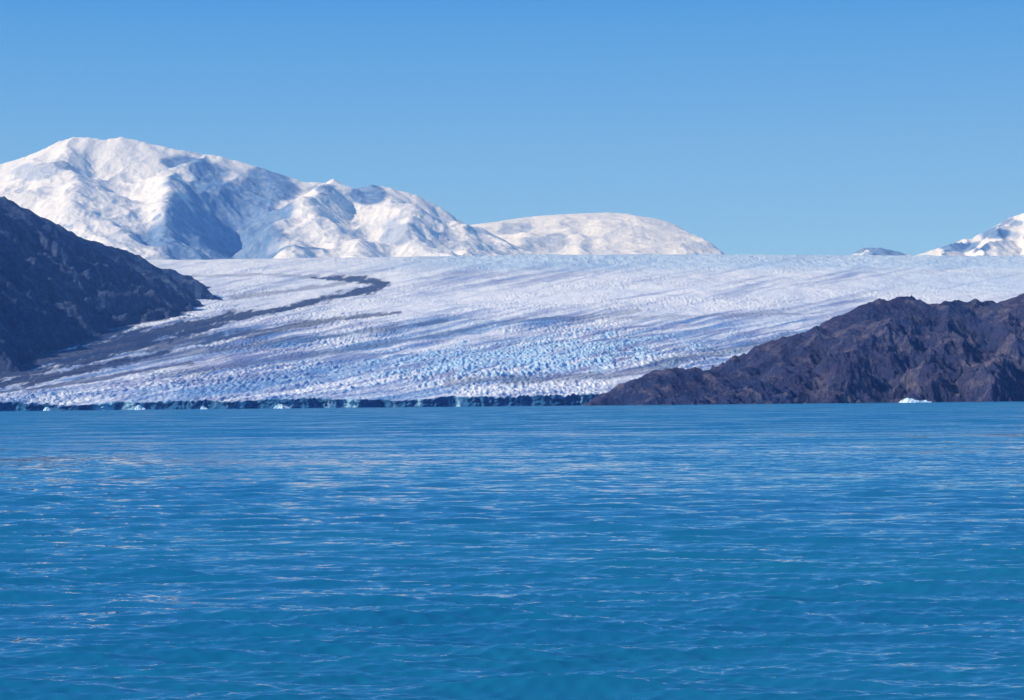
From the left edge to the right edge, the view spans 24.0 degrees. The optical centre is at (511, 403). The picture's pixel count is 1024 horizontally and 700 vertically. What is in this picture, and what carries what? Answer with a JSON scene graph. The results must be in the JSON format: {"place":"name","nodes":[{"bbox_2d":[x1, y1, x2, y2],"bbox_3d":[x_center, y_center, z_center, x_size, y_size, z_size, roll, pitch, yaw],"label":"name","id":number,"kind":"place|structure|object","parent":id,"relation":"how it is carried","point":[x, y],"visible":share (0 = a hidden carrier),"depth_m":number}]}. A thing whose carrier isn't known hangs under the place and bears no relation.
{"place":"outdoors","nodes":[
{"label":"outdoors","id":0,"kind":"place"},
{"bbox_2d":[0,196,222,371],"bbox_3d":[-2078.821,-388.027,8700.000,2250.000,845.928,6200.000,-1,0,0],"label":"rocky hill","id":1,"kind":"structure","parent":0,"point":[61,287],"depth_m":7567.21},
{"bbox_2d":[0,137,535,259],"bbox_3d":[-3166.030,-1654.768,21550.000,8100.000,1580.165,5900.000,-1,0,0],"label":"snowy mountain","id":2,"kind":"structure","parent":0,"point":[145,200],"depth_m":20795.70},
{"bbox_2d":[0,401,1023,699],"bbox_3d":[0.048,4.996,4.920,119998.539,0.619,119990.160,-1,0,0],"label":"lake water","id":3,"kind":"structure","parent":0,"point":[840,551],"depth_m":80.16},
{"bbox_2d":[134,405,145,409],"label":"iceberg","id":4,"kind":"object","parent":3,"relation":"on","point":[138,407],"visible":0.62,"depth_m":4473.80},
{"bbox_2d":[273,404,289,408],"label":"iceberg","id":5,"kind":"object","parent":3,"relation":"on","point":[279,406],"visible":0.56,"depth_m":4464.06},
{"bbox_2d":[899,398,924,402],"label":"iceberg","id":6,"kind":"object","parent":3,"relation":"on","point":[908,400],"visible":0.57,"depth_m":4141.52},
{"bbox_2d":[0,254,1023,410],"bbox_3d":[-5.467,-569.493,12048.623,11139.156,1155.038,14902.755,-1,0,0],"label":"glacier","id":7,"kind":"object","parent":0,"point":[490,330],"visible":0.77,"depth_m":7326.24},
{"bbox_2d":[0,0,1023,255],"label":"sky","id":8,"kind":"structure","parent":0,"point":[769,127]},
{"bbox_2d":[469,212,723,254],"bbox_3d":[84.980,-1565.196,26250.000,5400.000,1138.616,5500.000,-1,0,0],"label":"snowy dome mountain","id":9,"kind":"structure","parent":0,"point":[595,233],"depth_m":25918.61},
{"bbox_2d":[582,293,1023,405],"bbox_3d":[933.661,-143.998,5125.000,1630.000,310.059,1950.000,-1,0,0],"label":"rocky hill","id":10,"kind":"structure","parent":0,"point":[894,350],"depth_m":4724.14},
{"bbox_2d":[852,213,1023,255],"bbox_3d":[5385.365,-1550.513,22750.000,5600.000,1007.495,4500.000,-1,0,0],"label":"snowy peak","id":11,"kind":"structure","parent":0,"point":[1005,237],"depth_m":22264.67}
]}

